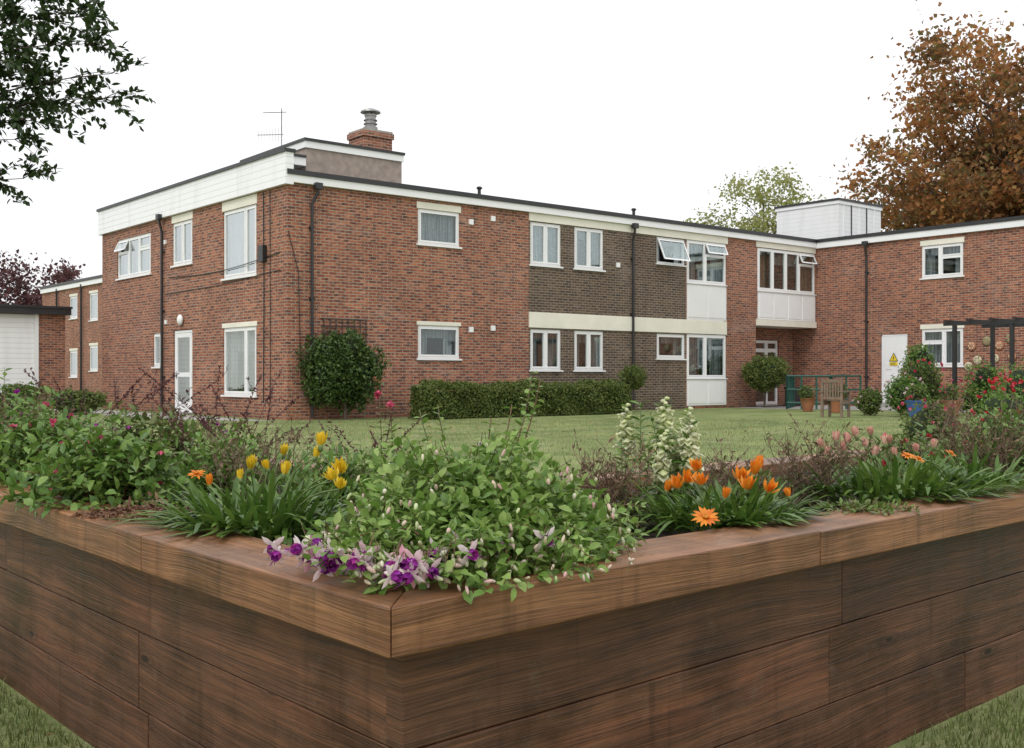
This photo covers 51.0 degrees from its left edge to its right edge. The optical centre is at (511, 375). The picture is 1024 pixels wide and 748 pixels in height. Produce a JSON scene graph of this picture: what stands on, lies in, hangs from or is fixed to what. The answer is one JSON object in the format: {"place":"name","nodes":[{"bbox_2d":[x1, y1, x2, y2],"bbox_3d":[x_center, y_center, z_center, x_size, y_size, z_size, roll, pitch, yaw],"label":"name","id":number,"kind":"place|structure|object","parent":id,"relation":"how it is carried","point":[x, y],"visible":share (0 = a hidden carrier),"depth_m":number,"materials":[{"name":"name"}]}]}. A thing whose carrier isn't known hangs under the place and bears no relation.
{"place":"outdoors","nodes":[
{"label":"outdoors","id":0,"kind":"place"},
{"bbox_2d":[50,409,265,420],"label":"side path","id":1,"kind":"structure","parent":0,"point":[140,413],"depth_m":28.45,"materials":[{"name":"concrete"}]},
{"bbox_2d":[0,404,1023,747],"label":"lawn ground","id":2,"kind":"structure","parent":0,"point":[748,416],"depth_m":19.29,"materials":[{"name":"green plant"}]},
{"bbox_2d":[0,381,55,411],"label":"border shrub","id":3,"kind":"object","parent":2,"relation":"on","point":[21,387],"visible":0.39,"depth_m":31.37,"materials":[{"name":"green plant"}]},
{"bbox_2d":[0,249,56,304],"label":"purple plum tree","id":4,"kind":"object","parent":2,"relation":"on","point":[11,274],"visible":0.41,"depth_m":70.46,"materials":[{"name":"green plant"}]},
{"bbox_2d":[0,304,72,408],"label":"clad garage","id":5,"kind":"structure","parent":2,"relation":"on","point":[33,336],"depth_m":33.89,"materials":[{"name":"white wood"}]},
{"bbox_2d":[3,258,85,305],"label":"purple plum tree","id":6,"kind":"object","parent":2,"relation":"on","point":[66,275],"visible":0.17,"depth_m":70.76,"materials":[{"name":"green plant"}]},
{"bbox_2d":[40,275,101,394],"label":"brick rear block","id":7,"kind":"structure","parent":2,"relation":"on","point":[82,297],"depth_m":52.04,"materials":[{"name":"red brick"}]},
{"bbox_2d":[68,293,77,319],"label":"window","id":8,"kind":"structure","parent":7,"relation":"in","point":[73,300],"depth_m":53.23,"materials":[{"name":"white plastic"}]},
{"bbox_2d":[68,348,77,377],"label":"window","id":9,"kind":"structure","parent":7,"relation":"in","point":[73,351],"depth_m":53.29,"materials":[{"name":"white plastic"}]},
{"bbox_2d":[88,290,97,321],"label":"window","id":10,"kind":"structure","parent":7,"relation":"in","point":[93,296],"depth_m":51.06,"materials":[{"name":"white plastic"}]},
{"bbox_2d":[88,343,97,371],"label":"window","id":11,"kind":"structure","parent":7,"relation":"in","point":[93,349],"depth_m":51.06,"materials":[{"name":"white plastic"}]},
{"bbox_2d":[0,0,155,205],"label":"overhanging evergreen tree","id":12,"kind":"object","parent":2,"relation":"on","point":[22,107],"visible":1,"depth_m":5.51,"materials":[{"name":"green plant"}]},
{"bbox_2d":[47,385,109,414],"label":"border shrub","id":13,"kind":"object","parent":2,"relation":"on","point":[93,399],"visible":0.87,"depth_m":29.32,"materials":[{"name":"green plant"}]},
{"bbox_2d":[295,319,391,419],"bbox_3d":[-4.104,-0.155,25.846,2.409,2.414,1.584,0,0,0],"label":"climbing evergreen shrub","id":14,"kind":"object","parent":2,"relation":"on","point":[344,368],"visible":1,"depth_m":25.51,"materials":[{"name":"green plant"}]},
{"bbox_2d":[35,421,864,747],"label":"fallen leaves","id":15,"kind":"object","parent":2,"relation":"on","point":[469,451],"visible":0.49,"depth_m":18.03,"materials":[{"name":"brown plant"}]},
{"bbox_2d":[0,444,1023,747],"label":"raised timber planter","id":16,"kind":"object","parent":2,"relation":"on","point":[866,630],"visible":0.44,"depth_m":2.55,"materials":[{"name":"wood"}]},
{"bbox_2d":[0,391,89,454],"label":"dried perennial stems","id":17,"kind":"object","parent":16,"relation":"on","point":[37,415],"visible":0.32,"depth_m":4.20,"materials":[{"name":"brown plant"}]},
{"bbox_2d":[0,367,95,471],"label":"garden shrub","id":18,"kind":"object","parent":16,"relation":"on","point":[17,392],"visible":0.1,"depth_m":4.60,"materials":[{"name":"green plant"}]},
{"bbox_2d":[0,385,141,488],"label":"garden shrub","id":19,"kind":"object","parent":16,"relation":"on","point":[29,434],"visible":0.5,"depth_m":3.93,"materials":[{"name":"green plant"}]},
{"bbox_2d":[0,408,213,518],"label":"trailing fuchsia","id":20,"kind":"object","parent":16,"relation":"on","point":[119,473],"visible":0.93,"depth_m":3.23,"materials":[{"name":"green plant"}]},
{"bbox_2d":[0,367,217,440],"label":"maroon salvia spikes","id":21,"kind":"object","parent":16,"relation":"on","point":[127,393],"visible":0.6,"depth_m":4.54,"materials":[{"name":"plant"}]},
{"bbox_2d":[70,491,195,520],"bbox_3d":[-1.002,0.373,2.950,0.400,0.111,0.312,0,0,0],"label":"dead leaf pile","id":22,"kind":"object","parent":16,"relation":"on","point":[130,507],"visible":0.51,"depth_m":2.93,"materials":[{"name":"brown plant"}]},
{"bbox_2d":[85,400,256,479],"bbox_3d":[-1.416,0.275,4.301,0.825,0.358,0.736,0,0,0],"label":"garden shrub","id":23,"kind":"object","parent":16,"relation":"in","point":[165,432],"visible":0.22,"depth_m":4.26,"materials":[{"name":"green plant"}]},
{"bbox_2d":[138,365,310,484],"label":"maroon salvia spikes","id":24,"kind":"object","parent":16,"relation":"on","point":[204,424],"visible":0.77,"depth_m":3.99,"materials":[{"name":"plant"}]},
{"bbox_2d":[105,431,355,545],"bbox_3d":[-0.666,0.279,2.788,0.773,0.282,0.685,0,0,0],"label":"yellow gazania","id":25,"kind":"object","parent":16,"relation":"on","point":[271,515],"visible":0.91,"depth_m":2.70,"materials":[{"name":"green plant"}]},
{"bbox_2d":[157,418,306,501],"bbox_3d":[-1.004,0.295,3.740,0.521,0.294,0.511,0,0,-39],"label":"garden shrub","id":26,"kind":"object","parent":16,"relation":"on","point":[208,459],"visible":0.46,"depth_m":3.69,"materials":[{"name":"green plant"}]},
{"bbox_2d":[197,420,315,499],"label":"dried perennial stems","id":27,"kind":"object","parent":16,"relation":"on","point":[265,452],"visible":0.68,"depth_m":3.41,"materials":[{"name":"brown plant"}]},
{"bbox_2d":[229,442,430,513],"bbox_3d":[-0.560,0.329,3.402,0.725,0.251,0.627,0,0,0],"label":"foliage plant","id":28,"kind":"object","parent":16,"relation":"in","point":[352,470],"visible":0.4,"depth_m":3.34,"materials":[{"name":"green plant"}]},
{"bbox_2d":[309,406,427,477],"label":"maroon salvia spikes","id":29,"kind":"object","parent":16,"relation":"on","point":[375,443],"visible":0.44,"depth_m":3.91,"materials":[{"name":"plant"}]},
{"bbox_2d":[373,390,397,473],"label":"pink rose stems","id":30,"kind":"object","parent":16,"relation":"on","point":[377,394],"visible":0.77,"depth_m":4.00,"materials":[{"name":"green plant"}]},
{"bbox_2d":[262,371,647,603],"bbox_3d":[-0.090,0.224,2.327,0.806,0.471,1.059,0,0,0],"label":"fuchsia bush","id":31,"kind":"object","parent":16,"relation":"on","point":[492,510],"visible":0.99,"depth_m":2.14,"materials":[{"name":"green plant"}]},
{"bbox_2d":[572,429,658,528],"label":"dried perennial stems","id":32,"kind":"object","parent":16,"relation":"on","point":[615,493],"visible":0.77,"depth_m":2.97,"materials":[{"name":"brown plant"}]},
{"bbox_2d":[595,495,667,537],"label":"foliage plant","id":33,"kind":"object","parent":16,"relation":"on","point":[617,522],"visible":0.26,"depth_m":2.90,"materials":[{"name":"green plant"}]},
{"bbox_2d":[610,396,704,524],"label":"cream snapdragons","id":34,"kind":"object","parent":16,"relation":"on","point":[672,456],"visible":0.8,"depth_m":3.10,"materials":[{"name":"beige plant"}]},
{"bbox_2d":[616,455,831,538],"bbox_3d":[0.576,0.319,2.913,0.591,0.203,0.647,0,0,0],"label":"orange gazania","id":35,"kind":"object","parent":16,"relation":"on","point":[710,507],"visible":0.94,"depth_m":2.85,"materials":[{"name":"green plant"}]},
{"bbox_2d":[686,438,775,501],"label":"dried perennial stems","id":36,"kind":"object","parent":16,"relation":"on","point":[721,464],"visible":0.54,"depth_m":3.46,"materials":[{"name":"brown plant"}]},
{"bbox_2d":[650,465,853,507],"bbox_3d":[0.813,0.380,3.597,0.590,0.161,0.551,0,0,42],"label":"foliage plant","id":37,"kind":"object","parent":16,"relation":"in","point":[762,489],"visible":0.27,"depth_m":3.53,"materials":[{"name":"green plant"}]},
{"bbox_2d":[763,410,878,508],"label":"dried perennial stems","id":38,"kind":"object","parent":16,"relation":"on","point":[819,471],"visible":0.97,"depth_m":3.50,"materials":[{"name":"brown plant"}]},
{"bbox_2d":[816,497,920,515],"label":"foliage plant","id":39,"kind":"object","parent":16,"relation":"on","point":[875,507],"visible":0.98,"depth_m":3.02,"materials":[{"name":"green plant"}]},
{"bbox_2d":[774,425,1019,509],"bbox_3d":[1.263,0.291,3.542,0.798,0.259,0.829,0,0,0],"label":"peach gazania","id":40,"kind":"object","parent":16,"relation":"on","point":[872,481],"visible":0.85,"depth_m":3.44,"materials":[{"name":"green plant"}]},
{"bbox_2d":[826,430,987,478],"bbox_3d":[1.553,0.327,4.191,0.570,0.240,0.596,0,0,-36],"label":"garden shrub","id":41,"kind":"object","parent":16,"relation":"in","point":[901,444],"visible":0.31,"depth_m":4.18,"materials":[{"name":"green plant"}]},
{"bbox_2d":[900,444,1023,493],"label":"orange gazania","id":42,"kind":"object","parent":16,"relation":"on","point":[973,466],"visible":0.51,"depth_m":3.65,"materials":[{"name":"green plant"}]},
{"bbox_2d":[909,401,1023,478],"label":"garden shrub","id":43,"kind":"object","parent":16,"relation":"on","point":[1008,419],"visible":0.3,"depth_m":4.36,"materials":[{"name":"green plant"}]},
{"bbox_2d":[912,384,1023,478],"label":"dried perennial stems","id":44,"kind":"object","parent":16,"relation":"on","point":[1003,455],"visible":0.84,"depth_m":4.11,"materials":[{"name":"brown plant"}]},
{"bbox_2d":[408,377,633,418],"bbox_3d":[0.482,0.546,28.133,7.186,1.043,1.025,0,0,-39],"label":"clipped hedge","id":45,"kind":"object","parent":2,"relation":"on","point":[484,400],"visible":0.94,"depth_m":27.48,"materials":[{"name":"green plant"}]},
{"bbox_2d":[102,183,1023,419],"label":"walls","id":46,"kind":"structure","parent":2,"relation":"on","point":[384,274],"depth_m":30.37,"materials":[{"name":"red brick"}]},
{"bbox_2d":[114,233,150,280],"bbox_3d":[-11.281,-3.645,32.940,0.940,1.410,2.850,0,0,-41],"label":"window","id":47,"kind":"structure","parent":46,"relation":"attached to","point":[134,257],"depth_m":32.78,"materials":[{"name":"white plastic"}]},
{"bbox_2d":[151,330,180,367],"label":"window","id":48,"kind":"structure","parent":46,"relation":"attached to","point":[156,350],"depth_m":31.45,"materials":[{"name":"white plastic"}]},
{"bbox_2d":[160,330,193,414],"bbox_3d":[-9.207,-0.105,29.989,0.670,2.350,1.410,0,0,-41],"label":"side door","id":49,"kind":"structure","parent":46,"relation":"attached to","point":[183,357],"depth_m":30.06,"materials":[{"name":"white plastic"}]},
{"bbox_2d":[170,211,192,267],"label":"window","id":50,"kind":"structure","parent":46,"relation":"attached to","point":[183,243],"depth_m":30.00,"materials":[{"name":"white plastic"}]},
{"bbox_2d":[165,191,300,402],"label":"cables and junction box","id":51,"kind":"object","parent":46,"relation":"attached to","point":[262,253],"visible":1,"depth_m":26.26,"materials":[{"name":"black plastic"}]},
{"bbox_2d":[221,193,256,280],"bbox_3d":[-6.666,-3.480,27.623,0.850,2.100,2.050,0,0,-41],"label":"window","id":52,"kind":"structure","parent":46,"relation":"attached to","point":[239,236],"depth_m":27.43,"materials":[{"name":"white plastic"}]},
{"bbox_2d":[221,321,256,397],"bbox_3d":[-6.666,-0.390,27.623,0.850,1.960,2.050,0,0,-41],"label":"window","id":53,"kind":"structure","parent":46,"relation":"attached to","point":[240,349],"depth_m":27.43,"materials":[{"name":"white plastic"}]},
{"bbox_2d":[321,318,367,343],"bbox_3d":[-4.116,-0.632,26.451,1.300,1.565,0.030,0,0,-39],"label":"wall trellis","id":54,"kind":"object","parent":46,"relation":"attached to","point":[342,326],"depth_m":26.39,"materials":[{"name":"brown wood"}]},
{"bbox_2d":[164,216,619,331],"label":"wall vents","id":55,"kind":"object","parent":46,"relation":"attached to","point":[471,222],"depth_m":29.36,"materials":[{"name":"white plastic"}]},
{"bbox_2d":[416,201,461,248],"bbox_3d":[-2.156,-3.935,28.574,1.540,1.190,0.850,0,0,-39],"label":"window","id":56,"kind":"structure","parent":46,"relation":"attached to","point":[439,228],"depth_m":28.43,"materials":[{"name":"white plastic"}]},
{"bbox_2d":[416,321,461,360],"bbox_3d":[-2.156,-0.895,28.574,1.540,1.070,0.850,0,0,-39],"label":"window","id":57,"kind":"structure","parent":46,"relation":"attached to","point":[440,341],"depth_m":28.55,"materials":[{"name":"white plastic"}]},
{"bbox_2d":[155,182,868,417],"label":"downpipes","id":58,"kind":"object","parent":46,"relation":"attached to","point":[318,186],"visible":0.91,"depth_m":30.91,"materials":[{"name":"black plastic"}]},
{"bbox_2d":[529,222,563,268],"bbox_3d":[0.730,-3.755,30.922,1.360,1.410,0.850,0,0,-39],"label":"window","id":59,"kind":"structure","parent":46,"relation":"attached to","point":[544,244],"depth_m":30.62,"materials":[{"name":"white plastic"}]},
{"bbox_2d":[529,329,563,371],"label":"window","id":60,"kind":"structure","parent":46,"relation":"attached to","point":[544,350],"depth_m":30.66,"materials":[{"name":"white plastic"}]},
{"bbox_2d":[96,147,1023,334],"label":"fascia and bands","id":61,"kind":"structure","parent":46,"relation":"attached to","point":[268,171],"depth_m":31.50,"materials":[{"name":"white paint"}]},
{"bbox_2d":[573,227,605,271],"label":"window","id":62,"kind":"structure","parent":46,"relation":"attached to","point":[588,249],"depth_m":31.72,"materials":[{"name":"white plastic"}]},
{"bbox_2d":[573,331,605,371],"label":"window","id":63,"kind":"structure","parent":46,"relation":"attached to","point":[588,351],"depth_m":31.72,"materials":[{"name":"white plastic"}]},
{"bbox_2d":[656,334,686,359],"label":"window","id":64,"kind":"structure","parent":46,"relation":"attached to","point":[670,346],"depth_m":33.97,"materials":[{"name":"white plastic"}]},
{"bbox_2d":[656,237,690,266],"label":"window","id":65,"kind":"structure","parent":46,"relation":"attached to","point":[675,250],"depth_m":33.88,"materials":[{"name":"white plastic"}]},
{"bbox_2d":[667,240,727,284],"bbox_3d":[6.151,-3.685,35.247,2.130,1.570,0.944,0,0,-39],"label":"bay","id":66,"kind":"object","parent":46,"relation":"attached to","point":[706,264],"visible":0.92,"depth_m":34.99,"materials":[{"name":"white plastic"}]},
{"bbox_2d":[687,333,725,377],"bbox_3d":[6.102,-0.640,35.307,2.130,1.620,0.788,0,0,-39],"label":"bay","id":67,"kind":"object","parent":46,"relation":"attached to","point":[706,355],"visible":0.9,"depth_m":34.99,"materials":[{"name":"white plastic"}]},
{"bbox_2d":[686,282,726,320],"bbox_3d":[6.327,-2.414,35.031,1.970,1.169,0.180,0,0,-39],"label":"bay panel","id":68,"kind":"object","parent":46,"relation":"attached to","point":[706,301],"visible":1,"depth_m":34.97,"materials":[{"name":"white plastic"}]},
{"bbox_2d":[686,378,727,405],"bbox_3d":[6.327,0.510,35.031,1.970,0.879,0.180,0,0,-39],"label":"bay panel","id":69,"kind":"object","parent":46,"relation":"attached to","point":[706,391],"visible":1,"depth_m":34.97,"materials":[{"name":"white plastic"}]},
{"bbox_2d":[756,340,776,404],"bbox_3d":[8.549,-0.130,38.614,2.400,2.500,0.788,0,0,-39],"label":"entrance door","id":70,"kind":"structure","parent":46,"relation":"attached to","point":[767,347],"depth_m":38.63,"materials":[{"name":"white plastic"}]},
{"bbox_2d":[757,248,816,294],"bbox_3d":[9.459,-3.660,37.939,3.460,1.660,0.944,0,0,-39],"label":"balcony bay","id":71,"kind":"object","parent":46,"relation":"attached to","point":[784,271],"visible":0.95,"depth_m":37.66,"materials":[{"name":"white plastic"}]},
{"bbox_2d":[757,290,816,321],"bbox_3d":[9.635,-2.439,37.723,3.300,0.979,0.180,0,0,-39],"label":"balcony bay panel","id":72,"kind":"object","parent":46,"relation":"attached to","point":[775,305],"visible":1,"depth_m":37.59,"materials":[{"name":"white plastic"}]},
{"bbox_2d":[876,335,906,406],"bbox_3d":[12.831,-0.155,36.275,0.450,2.450,1.160,0,0,-39],"label":"service door","id":73,"kind":"structure","parent":46,"relation":"attached to","point":[896,345],"depth_m":36.43,"materials":[{"name":"white plastic"}]},
{"bbox_2d":[919,237,964,279],"bbox_3d":[14.310,-3.800,35.249,0.850,1.340,1.640,0,0,-39],"label":"window","id":74,"kind":"structure","parent":46,"relation":"attached to","point":[944,259],"depth_m":35.12,"materials":[{"name":"white plastic"}]},
{"bbox_2d":[920,324,963,366],"bbox_3d":[14.310,-0.965,35.249,0.850,1.470,1.640,0,0,-39],"label":"window","id":75,"kind":"structure","parent":46,"relation":"attached to","point":[937,338],"depth_m":35.05,"materials":[{"name":"white plastic"}]},
{"bbox_2d":[964,335,1016,370],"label":"wall plaques","id":76,"kind":"object","parent":46,"relation":"attached to","point":[999,345],"depth_m":33.85,"materials":[{"name":"ceramic"}]},
{"bbox_2d":[613,364,647,411],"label":"clipped topiary bush","id":77,"kind":"object","parent":2,"relation":"on","point":[635,377],"visible":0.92,"depth_m":31.20,"materials":[{"name":"green plant"}]},
{"bbox_2d":[682,161,820,233],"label":"yellow birch tree","id":78,"kind":"object","parent":2,"relation":"on","point":[756,220],"visible":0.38,"depth_m":79.41,"materials":[{"name":"green plant"}]},
{"bbox_2d":[800,398,815,411],"bbox_3d":[8.700,0.842,31.600,0.484,0.396,0.484,0,0,0],"label":"flower pot","id":79,"kind":"object","parent":2,"relation":"on","point":[808,405],"visible":0.94,"depth_m":31.45,"materials":[{"name":"ceramic"}]},
{"bbox_2d":[798,384,815,400],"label":"pot plant","id":80,"kind":"object","parent":79,"relation":"in","point":[805,391],"visible":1,"depth_m":31.48,"materials":[{"name":"green plant"}]},
{"bbox_2d":[820,379,850,417],"bbox_3d":[8.262,0.560,27.416,0.580,0.980,0.640,0,0,37],"label":"wooden garden chair","id":81,"kind":"object","parent":2,"relation":"on","point":[823,391],"visible":0.99,"depth_m":27.25,"materials":[{"name":"brown wood"}]},
{"bbox_2d":[827,397,845,412],"bbox_3d":[9.200,0.824,30.500,0.528,0.432,0.528,0,0,0],"label":"flower pot","id":82,"kind":"object","parent":2,"relation":"on","point":[835,406],"visible":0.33,"depth_m":30.34,"materials":[{"name":"ceramic"}]},
{"bbox_2d":[852,386,885,415],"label":"potted garden plants","id":83,"kind":"object","parent":2,"relation":"on","point":[867,401],"visible":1,"depth_m":28.26,"materials":[{"name":"green plant"}]},
{"bbox_2d":[881,370,931,415],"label":"potted garden plants","id":84,"kind":"object","parent":2,"relation":"on","point":[896,397],"visible":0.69,"depth_m":27.45,"materials":[{"name":"green plant"}]},
{"bbox_2d":[905,400,925,417],"bbox_3d":[10.000,0.824,26.600,0.528,0.432,0.528,0,0,0],"label":"flower pot","id":85,"kind":"object","parent":2,"relation":"on","point":[910,403],"visible":0.6,"depth_m":26.45,"materials":[{"name":"blue ceramic"}]},
{"bbox_2d":[903,383,927,400],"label":"pot plant","id":86,"kind":"object","parent":85,"relation":"in","point":[916,392],"visible":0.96,"depth_m":26.52,"materials":[{"name":"green plant"}]},
{"bbox_2d":[898,357,943,403],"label":"potted garden plants","id":87,"kind":"object","parent":2,"relation":"on","point":[927,374],"visible":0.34,"depth_m":28.47,"materials":[{"name":"green plant"}]},
{"bbox_2d":[819,0,1023,231],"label":"autumn maple tree","id":88,"kind":"object","parent":2,"relation":"on","point":[976,181],"visible":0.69,"depth_m":53.18,"materials":[{"name":"brown plant"}]},
{"bbox_2d":[898,343,944,406],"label":"potted garden plants","id":89,"kind":"object","parent":2,"relation":"on","point":[921,353],"visible":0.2,"depth_m":29.40,"materials":[{"name":"green plant"}]},
{"bbox_2d":[894,395,963,444],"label":"rose bush","id":90,"kind":"object","parent":2,"relation":"on","point":[923,414],"visible":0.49,"depth_m":16.42,"materials":[{"name":"green plant"}]},
{"bbox_2d":[940,400,961,416],"bbox_3d":[11.000,0.824,26.900,0.528,0.432,0.528,0,0,0],"label":"flower pot","id":91,"kind":"object","parent":2,"relation":"on","point":[943,401],"visible":0.37,"depth_m":26.74,"materials":[{"name":"ceramic"}]},
{"bbox_2d":[938,379,961,400],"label":"pot plant","id":92,"kind":"object","parent":91,"relation":"in","point":[949,389],"visible":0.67,"depth_m":26.84,"materials":[{"name":"green plant"}]},
{"bbox_2d":[959,356,1006,416],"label":"potted garden plants","id":93,"kind":"object","parent":2,"relation":"on","point":[982,376],"visible":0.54,"depth_m":27.84,"materials":[{"name":"green plant"}]},
{"bbox_2d":[943,317,1023,399],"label":"black pergola","id":94,"kind":"object","parent":2,"relation":"on","point":[992,324],"visible":0.76,"depth_m":27.84,"materials":[{"name":"wood"}]},
{"bbox_2d":[964,358,1023,421],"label":"rose bush","id":95,"kind":"object","parent":2,"relation":"on","point":[1016,375],"visible":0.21,"depth_m":16.98,"materials":[{"name":"green plant"}]},
{"bbox_2d":[970,377,1023,441],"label":"rose bush","id":96,"kind":"object","parent":2,"relation":"on","point":[992,402],"visible":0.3,"depth_m":15.48,"materials":[{"name":"green plant"}]},
{"bbox_2d":[998,37,1023,200],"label":"bare birch tree","id":97,"kind":"object","parent":2,"relation":"on","point":[1018,147],"visible":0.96,"depth_m":48.63,"materials":[{"name":"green plant"}]},
{"bbox_2d":[0,0,1023,337],"label":"sky","id":98,"kind":"structure","parent":0,"point":[619,106],"materials":[{"name":"white"}]},
{"bbox_2d":[784,387,800,405],"bbox_3d":[9.713,0.700,37.104,0.460,0.660,0.460,0,0,-39],"label":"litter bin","id":99,"kind":"object","parent":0,"point":[797,397],"visible":0.3,"depth_m":36.94,"materials":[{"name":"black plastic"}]},
{"bbox_2d":[738,405,970,411],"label":"patio path","id":100,"kind":"structure","parent":0,"point":[818,407],"depth_m":35.55,"materials":[{"name":"concrete"}]},
{"bbox_2d":[740,352,797,407],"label":"round evergreen bush","id":101,"kind":"object","parent":100,"relation":"on","point":[765,375],"visible":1,"depth_m":35.19,"materials":[{"name":"green plant"}]},
{"bbox_2d":[786,375,861,408],"bbox_3d":[10.134,0.509,34.762,2.261,1.082,2.333,0,0,21],"label":"green handrail","id":102,"kind":"object","parent":100,"relation":"on","point":[790,391],"visible":0.6,"depth_m":34.10,"materials":[{"name":"metal"}]},
{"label":"flat roof","id":103,"kind":"object","parent":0,"visible":0},
{"bbox_2d":[240,137,404,182],"bbox_3d":[-5.442,-5.395,28.991,3.680,1.150,3.800,0,0,-39],"label":"roof tank room","id":104,"kind":"object","parent":103,"relation":"on","point":[328,157],"visible":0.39,"depth_m":27.69,"materials":[{"name":"grey concrete"}]},
{"bbox_2d":[261,108,285,144],"bbox_3d":[-6.484,-5.975,28.995,0.900,2.450,0.282,0,0,18],"label":"television aerial","id":105,"kind":"object","parent":104,"relation":"attached to","point":[281,134],"visible":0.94,"depth_m":28.90,"materials":[{"name":"metal"}]},
{"bbox_2d":[347,108,393,150],"bbox_3d":[-3.899,-6.115,29.592,0.980,2.530,0.880,0,0,-39],"label":"chimney","id":106,"kind":"object","parent":104,"relation":"on","point":[369,134],"visible":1,"depth_m":29.36,"materials":[{"name":"red brick"}]},
{"bbox_2d":[774,198,882,238],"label":"roof plant room","id":107,"kind":"object","parent":103,"relation":"on","point":[829,218],"visible":0.73,"depth_m":40.33,"materials":[{"name":"white plastic"}]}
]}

